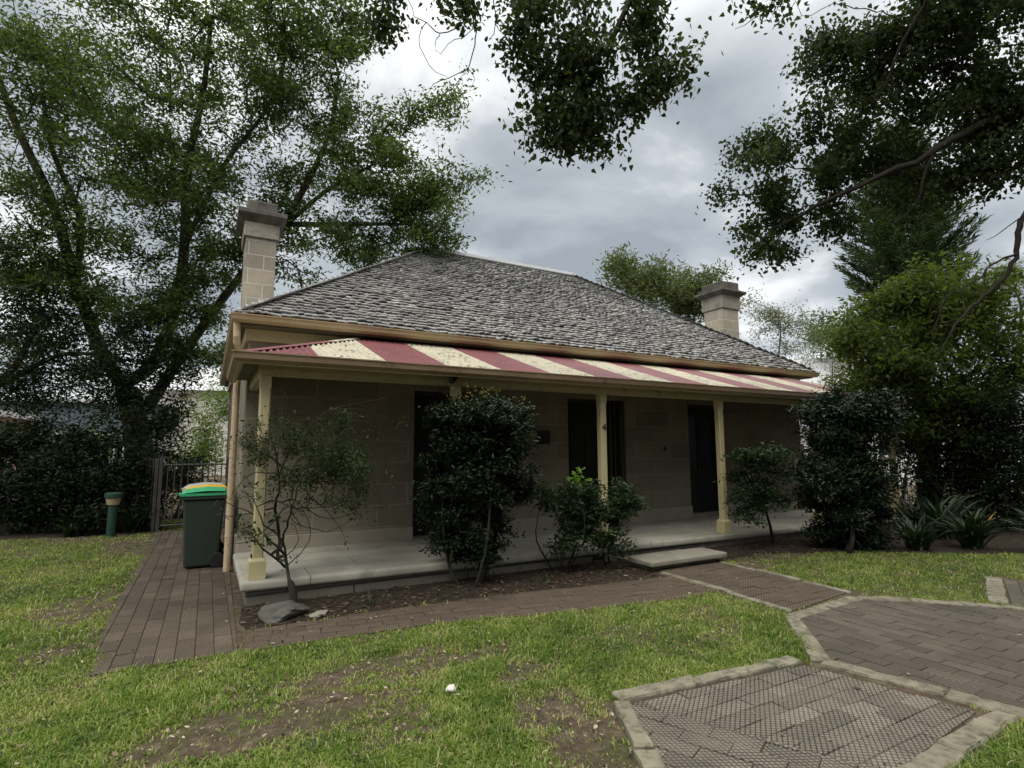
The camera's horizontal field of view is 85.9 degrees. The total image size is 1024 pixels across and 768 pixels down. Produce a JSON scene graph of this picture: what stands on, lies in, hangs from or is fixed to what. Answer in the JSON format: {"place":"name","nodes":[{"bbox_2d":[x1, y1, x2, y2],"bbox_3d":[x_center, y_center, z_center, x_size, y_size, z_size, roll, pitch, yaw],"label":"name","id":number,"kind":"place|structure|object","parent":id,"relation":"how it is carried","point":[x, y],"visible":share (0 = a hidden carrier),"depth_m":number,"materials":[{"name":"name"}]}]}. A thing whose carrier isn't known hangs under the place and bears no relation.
{"place":"outdoors","nodes":[
{"label":"outdoors","id":0,"kind":"place"},
{"bbox_2d":[0,410,41,471],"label":"neighbouring building","id":1,"kind":"structure","parent":0,"point":[4,416],"depth_m":21.92,"materials":[{"name":"grey brick"}]},
{"bbox_2d":[90,530,237,676],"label":"side path","id":2,"kind":"structure","parent":0,"point":[121,622],"depth_m":5.35,"materials":[{"name":"brown brick"}]},
{"bbox_2d":[155,456,228,531],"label":"metal gate","id":3,"kind":"structure","parent":2,"relation":"on","point":[157,525],"depth_m":11.03,"materials":[{"name":"black metal"}]},
{"bbox_2d":[178,486,226,567],"bbox_3d":[-4.287,1.976,7.670,0.665,1.078,0.544,3,-8,-29],"label":"wheelie bin","id":4,"kind":"object","parent":2,"relation":"on","point":[202,523],"visible":0.86,"depth_m":7.47,"materials":[{"name":"green plastic"}]},
{"bbox_2d":[181,482,223,540],"bbox_3d":[-4.893,2.106,8.744,0.665,1.078,0.544,3,-8,-29],"label":"wheelie bin","id":5,"kind":"object","parent":2,"relation":"on","point":[194,484],"visible":0.1,"depth_m":8.65,"materials":[{"name":"plastic"}]},
{"bbox_2d":[182,484,226,548],"bbox_3d":[-4.563,2.041,8.210,0.665,1.078,0.544,3,-8,-29],"label":"wheelie bin","id":6,"kind":"object","parent":2,"relation":"on","point":[221,545],"visible":0.14,"depth_m":8.15,"materials":[{"name":"yellow plastic"}]},
{"bbox_2d":[135,368,229,475],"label":"neighbouring building","id":7,"kind":"structure","parent":0,"point":[225,427],"depth_m":35.27,"materials":[{"name":"white paint"}]},
{"bbox_2d":[160,406,180,427],"bbox_3d":[-21.554,2.067,34.682,1.200,1.400,0.050,2,-7,-17],"label":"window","id":8,"kind":"structure","parent":7,"relation":"in","point":[163,406],"depth_m":34.74,"materials":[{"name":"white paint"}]},
{"bbox_2d":[241,576,716,651],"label":"front path","id":9,"kind":"structure","parent":0,"point":[555,600],"depth_m":5.49,"materials":[{"name":"brown brick"}]},
{"bbox_2d":[0,475,1023,767],"bbox_3d":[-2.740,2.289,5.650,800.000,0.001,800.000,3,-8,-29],"label":"ground","id":10,"kind":"structure","parent":0,"point":[228,719],"depth_m":3.78,"materials":[{"name":"green plant"}]},
{"bbox_2d":[0,398,164,475],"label":"neighbouring building","id":11,"kind":"structure","parent":10,"relation":"on","point":[72,415],"depth_m":32.24,"materials":[{"name":"white paint"}]},
{"bbox_2d":[92,434,114,457],"bbox_3d":[-24.217,3.680,32.483,1.300,1.500,0.050,2,-7,-22],"label":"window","id":12,"kind":"structure","parent":11,"relation":"in","point":[102,434],"depth_m":32.62,"materials":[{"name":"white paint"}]},
{"bbox_2d":[54,423,159,469],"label":"garden shrub","id":13,"kind":"object","parent":10,"relation":"on","point":[98,445],"visible":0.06,"depth_m":14.75,"materials":[{"name":"green plant"}]},
{"bbox_2d":[104,492,123,537],"bbox_3d":[-7.456,2.440,10.263,0.300,0.820,0.300,3,-8,-29],"label":"bollard light","id":14,"kind":"object","parent":10,"relation":"on","point":[113,500],"visible":0.98,"depth_m":10.20,"materials":[{"name":"green paint"}]},
{"bbox_2d":[162,368,229,495],"bbox_3d":[-9.509,1.469,16.774,2.989,4.294,3.037,3,-8,-29],"label":"garden shrub","id":15,"kind":"object","parent":10,"relation":"on","point":[205,444],"visible":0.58,"depth_m":16.83,"materials":[{"name":"green plant"}]},
{"bbox_2d":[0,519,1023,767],"bbox_3d":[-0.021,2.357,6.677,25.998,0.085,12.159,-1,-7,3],"label":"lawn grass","id":16,"kind":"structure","parent":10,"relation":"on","point":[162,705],"depth_m":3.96,"materials":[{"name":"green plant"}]},
{"bbox_2d":[445,684,455,692],"bbox_3d":[-0.396,2.002,3.609,0.049,0.053,0.090,-5,-8,34],"label":"pebble","id":17,"kind":"object","parent":16,"relation":"on","point":[450,688],"visible":1,"depth_m":3.59,"materials":[{"name":"stone"}]},
{"bbox_2d":[0,507,1023,629],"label":"garden bed","id":18,"kind":"object","parent":10,"relation":"on","point":[1010,541],"visible":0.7,"depth_m":6.88,"materials":[{"name":"soil"}]},
{"bbox_2d":[52,514,93,537],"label":"strap leaved plant","id":19,"kind":"object","parent":18,"relation":"on","point":[68,531],"visible":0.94,"depth_m":10.28,"materials":[{"name":"green plant"}]},
{"bbox_2d":[0,405,180,535],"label":"hedge","id":20,"kind":"object","parent":18,"relation":"on","point":[71,480],"visible":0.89,"depth_m":10.80,"materials":[{"name":"green plant"}]},
{"bbox_2d":[0,222,216,454],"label":"tree","id":21,"kind":"object","parent":18,"relation":"on","point":[97,367],"visible":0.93,"depth_m":12.21,"materials":[{"name":"green plant"}]},
{"bbox_2d":[63,458,158,531],"bbox_3d":[-8.772,2.313,11.791,3.824,1.440,0.080,-4,-8,27],"label":"bar fence","id":22,"kind":"object","parent":18,"relation":"on","point":[156,466],"visible":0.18,"depth_m":10.97,"materials":[{"name":"black metal"}]},
{"bbox_2d":[117,504,162,532],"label":"strap leaved plant","id":23,"kind":"object","parent":18,"relation":"on","point":[125,524],"visible":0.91,"depth_m":10.74,"materials":[{"name":"green plant"}]},
{"bbox_2d":[121,430,225,518],"bbox_3d":[-8.048,2.271,13.144,3.260,2.617,2.072,1,-7,-7],"label":"garden shrub","id":24,"kind":"object","parent":18,"relation":"on","point":[178,470],"visible":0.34,"depth_m":13.22,"materials":[{"name":"green plant"}]},
{"bbox_2d":[0,0,511,514],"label":"tree","id":25,"kind":"object","parent":18,"relation":"on","point":[146,182],"visible":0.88,"depth_m":12.50,"materials":[{"name":"green plant"}]},
{"bbox_2d":[257,600,309,623],"bbox_3d":[-2.184,2.198,5.289,0.480,0.184,0.345,3,-8,-29],"label":"rock","id":26,"kind":"object","parent":18,"relation":"on","point":[279,612],"visible":0.9,"depth_m":5.19,"materials":[{"name":"grey stone"}]},
{"bbox_2d":[214,387,406,602],"bbox_3d":[-2.166,1.177,5.807,2.116,2.255,0.906,0,-7,0],"label":"straggly shrub","id":27,"kind":"object","parent":18,"relation":"on","point":[334,468],"visible":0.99,"depth_m":5.78,"materials":[{"name":"green plant"}]},
{"bbox_2d":[309,610,327,617],"bbox_3d":[-1.871,2.230,5.328,0.184,0.065,0.142,3,-8,-29],"label":"rock","id":28,"kind":"object","parent":18,"relation":"on","point":[316,614],"visible":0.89,"depth_m":5.30,"materials":[{"name":"stone"}]},
{"bbox_2d":[361,591,383,605],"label":"weed","id":29,"kind":"object","parent":18,"relation":"on","point":[370,599],"visible":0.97,"depth_m":5.71,"materials":[{"name":"green plant"}]},
{"bbox_2d":[406,382,549,586],"bbox_3d":[-0.411,1.189,6.668,1.782,2.449,1.376,0,-7,-2],"label":"shrub","id":30,"kind":"object","parent":18,"relation":"on","point":[477,447],"visible":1,"depth_m":6.49,"materials":[{"name":"green plant"}]},
{"bbox_2d":[11,523,1021,767],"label":"fallen leaves","id":31,"kind":"object","parent":18,"relation":"on","point":[114,753],"visible":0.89,"depth_m":5.86,"materials":[{"name":"brown plant"}]},
{"bbox_2d":[534,573,559,583],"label":"weed","id":32,"kind":"object","parent":18,"relation":"on","point":[544,578],"visible":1,"depth_m":6.66,"materials":[{"name":"green plant"}]},
{"bbox_2d":[529,478,601,571],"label":"shrub","id":33,"kind":"object","parent":18,"relation":"on","point":[568,504],"visible":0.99,"depth_m":7.01,"materials":[{"name":"green plant"}]},
{"bbox_2d":[557,466,650,565],"bbox_3d":[1.217,1.796,7.408,1.291,1.375,0.839,1,-7,-13],"label":"shrub","id":34,"kind":"object","parent":18,"relation":"on","point":[611,511],"visible":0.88,"depth_m":7.26,"materials":[{"name":"green plant"}]},
{"bbox_2d":[638,559,661,572],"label":"weed","id":35,"kind":"object","parent":18,"relation":"on","point":[650,568],"visible":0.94,"depth_m":7.11,"materials":[{"name":"green plant"}]},
{"bbox_2d":[713,441,807,543],"bbox_3d":[3.970,1.756,8.666,1.466,1.734,1.215,3,-8,-29],"label":"shrub","id":36,"kind":"object","parent":18,"relation":"on","point":[751,456],"visible":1,"depth_m":8.62,"materials":[{"name":"green plant"}]},
{"bbox_2d":[777,382,921,554],"bbox_3d":[5.339,1.355,8.796,2.103,2.797,1.963,3,-8,-29],"label":"shrub","id":37,"kind":"object","parent":18,"relation":"on","point":[851,474],"visible":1,"depth_m":8.51,"materials":[{"name":"green plant"}]},
{"bbox_2d":[889,493,933,529],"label":"strap leaved plant","id":38,"kind":"object","parent":18,"relation":"on","point":[910,510],"visible":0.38,"depth_m":10.66,"materials":[{"name":"green plant"}]},
{"bbox_2d":[882,512,955,550],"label":"strap leaved plant","id":39,"kind":"object","parent":18,"relation":"on","point":[919,538],"visible":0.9,"depth_m":8.61,"materials":[{"name":"green plant"}]},
{"bbox_2d":[896,488,991,539],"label":"strap leaved plant","id":40,"kind":"object","parent":18,"relation":"on","point":[926,504],"visible":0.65,"depth_m":9.70,"materials":[{"name":"green plant"}]},
{"bbox_2d":[902,396,1023,528],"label":"garden shrub","id":41,"kind":"object","parent":18,"relation":"on","point":[948,472],"visible":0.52,"depth_m":11.36,"materials":[{"name":"green plant"}]},
{"bbox_2d":[914,502,1023,549],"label":"strap leaved plant","id":42,"kind":"object","parent":18,"relation":"on","point":[972,535],"visible":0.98,"depth_m":8.68,"materials":[{"name":"green plant"}]},
{"bbox_2d":[950,373,1023,530],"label":"garden shrub","id":43,"kind":"object","parent":18,"relation":"on","point":[1010,416],"visible":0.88,"depth_m":10.67,"materials":[{"name":"green plant"}]},
{"bbox_2d":[219,199,911,605],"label":"stone cottage","id":44,"kind":"structure","parent":10,"relation":"on","point":[667,409],"depth_m":9.12,"materials":[{"name":"stone"}]},
{"bbox_2d":[412,391,471,534],"bbox_3d":[-1.155,1.269,8.964,1.060,2.268,0.130,3,-8,-29],"label":"door","id":45,"kind":"structure","parent":44,"relation":"in","point":[421,444],"depth_m":8.84,"materials":[{"name":"paint"}]},
{"bbox_2d":[449,377,457,383],"bbox_3d":[-0.741,-0.066,6.977,0.111,0.146,0.198,-1,-7,3],"label":"floodlight","id":46,"kind":"object","parent":44,"relation":"attached to","point":[452,380],"visible":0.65,"depth_m":6.91,"materials":[{"name":"black metal"}]},
{"bbox_2d":[536,431,549,443],"bbox_3d":[0.548,0.946,9.726,0.280,0.240,0.023,3,-8,-29],"label":"wall plaque","id":47,"kind":"object","parent":44,"relation":"attached to","point":[544,436],"depth_m":9.72,"materials":[{"name":"black metal"}]},
{"bbox_2d":[568,399,626,520],"bbox_3d":[1.537,1.430,10.410,1.340,2.268,0.250,3,-8,-29],"label":"door","id":48,"kind":"structure","parent":44,"relation":"in","point":[582,413],"depth_m":10.48,"materials":[{"name":"paint"}]},
{"bbox_2d":[687,404,718,511],"bbox_3d":[4.044,1.584,11.800,1.020,2.268,0.130,3,-8,-29],"label":"door","id":49,"kind":"structure","parent":44,"relation":"in","point":[701,418],"depth_m":11.82,"materials":[{"name":"paint"}]},
{"bbox_2d":[586,239,701,315],"bbox_3d":[5.538,-0.739,21.617,4.842,9.726,3.725,3,-8,-29],"label":"tree","id":50,"kind":"object","parent":10,"relation":"on","point":[648,280],"visible":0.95,"depth_m":21.49,"materials":[{"name":"green plant"}]},
{"bbox_2d":[308,0,1023,355],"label":"tree","id":51,"kind":"object","parent":10,"relation":"on","point":[940,34],"visible":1,"depth_m":7.28,"materials":[{"name":"green plant"}]},
{"bbox_2d":[617,547,726,570],"bbox_3d":[2.228,2.454,7.796,1.420,0.140,0.830,3,-8,-29],"label":"stone step","id":52,"kind":"object","parent":10,"relation":"on","point":[678,558],"visible":0.97,"depth_m":7.54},
{"bbox_2d":[642,257,750,322],"bbox_3d":[7.311,-0.624,22.464,4.863,9.674,3.491,3,-8,-29],"label":"tree","id":53,"kind":"object","parent":10,"relation":"on","point":[681,309],"visible":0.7,"depth_m":22.82,"materials":[{"name":"green plant"}]},
{"bbox_2d":[658,562,846,610],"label":"step path","id":54,"kind":"structure","parent":10,"relation":"on","point":[792,595],"depth_m":6.43,"materials":[{"name":"brown brick"}]},
{"bbox_2d":[659,561,850,612],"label":"kerb","id":55,"kind":"structure","parent":10,"relation":"on","point":[728,591],"depth_m":6.37,"materials":[{"name":"stone"}]},
{"bbox_2d":[739,283,836,358],"bbox_3d":[12.786,-0.027,25.480,4.949,9.171,3.214,-3,-7,20],"label":"tree","id":56,"kind":"object","parent":10,"relation":"on","point":[772,317],"visible":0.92,"depth_m":25.74,"materials":[{"name":"green plant"}]},
{"bbox_2d":[612,655,1019,767],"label":"kerb","id":57,"kind":"structure","parent":10,"relation":"on","point":[943,750],"depth_m":3.15,"materials":[{"name":"stone"}]},
{"bbox_2d":[790,331,853,384],"bbox_3d":[13.883,1.010,24.121,4.132,6.771,3.268,-2,-7,14],"label":"tree","id":58,"kind":"object","parent":10,"relation":"on","point":[831,372],"visible":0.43,"depth_m":23.89,"materials":[{"name":"green plant"}]},
{"bbox_2d":[787,358,899,422],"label":"neighbouring building","id":59,"kind":"structure","parent":10,"relation":"on","point":[819,369],"depth_m":36.62,"materials":[{"name":"white paint"}]},
{"bbox_2d":[793,305,893,356],"bbox_3d":[23.441,0.146,37.648,8.041,11.613,7.188,-1,-7,10],"label":"tree","id":60,"kind":"object","parent":10,"relation":"on","point":[814,341],"visible":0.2,"depth_m":37.91,"materials":[{"name":"green plant"}]},
{"bbox_2d":[785,596,1023,718],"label":"kerb","id":61,"kind":"structure","parent":10,"relation":"on","point":[817,653],"depth_m":4.14,"materials":[{"name":"stone"}]},
{"bbox_2d":[868,406,950,520],"bbox_3d":[9.147,1.889,12.872,2.339,3.364,2.265,-1,-7,10],"label":"garden shrub","id":62,"kind":"object","parent":10,"relation":"on","point":[907,448],"visible":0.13,"depth_m":12.78,"materials":[{"name":"green plant"}]},
{"bbox_2d":[801,444,1017,501],"bbox_3d":[11.688,2.551,15.663,10.980,1.720,0.080,-1,-7,5],"label":"bar fence","id":63,"kind":"object","parent":10,"relation":"on","point":[802,449],"visible":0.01,"depth_m":15.75,"materials":[{"name":"black metal"}]},
{"bbox_2d":[800,597,1023,707],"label":"paved octagon","id":64,"kind":"object","parent":10,"relation":"on","point":[901,637],"visible":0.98,"depth_m":4.50,"materials":[{"name":"brown brick"}]},
{"bbox_2d":[800,421,1023,483],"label":"neighbouring building","id":65,"kind":"structure","parent":10,"relation":"on","point":[886,456],"depth_m":24.08,"materials":[{"name":"white paint"}]},
{"bbox_2d":[831,124,993,353],"bbox_3d":[22.413,-5.212,31.221,7.205,20.709,7.390,3,-8,-29],"label":"pine tree","id":66,"kind":"object","parent":10,"relation":"on","point":[900,249],"visible":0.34,"depth_m":30.32,"materials":[{"name":"green plant"}]},
{"bbox_2d":[813,250,1023,510],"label":"tree","id":67,"kind":"object","parent":10,"relation":"on","point":[909,369],"visible":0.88,"depth_m":11.42,"materials":[{"name":"green plant"}]},
{"bbox_2d":[968,253,1023,393],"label":"tree","id":68,"kind":"object","parent":10,"relation":"on","point":[1014,264],"visible":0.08,"depth_m":44.80,"materials":[{"name":"green plant"}]},
{"bbox_2d":[985,576,1008,604],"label":"kerb","id":69,"kind":"structure","parent":10,"relation":"on","point":[995,590],"depth_m":6.09,"materials":[{"name":"stone"}]},
{"bbox_2d":[999,507,1023,533],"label":"strap leaved plant","id":70,"kind":"object","parent":10,"relation":"on","point":[1021,527],"visible":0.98,"depth_m":8.61,"materials":[{"name":"green plant"}]},
{"bbox_2d":[0,0,1023,415],"label":"sky","id":71,"kind":"structure","parent":0,"point":[554,216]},
{"bbox_2d":[631,704,872,767],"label":"garden path","id":72,"kind":"structure","parent":0,"point":[695,744],"depth_m":2.92,"materials":[{"name":"grey brick"}]},
{"bbox_2d":[631,665,975,767],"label":"garden path","id":73,"kind":"structure","parent":0,"point":[840,712],"depth_m":3.31,"materials":[{"name":"brown brick"}]},
{"bbox_2d":[1004,580,1023,606],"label":"path","id":74,"kind":"structure","parent":0,"point":[1015,592],"depth_m":6.09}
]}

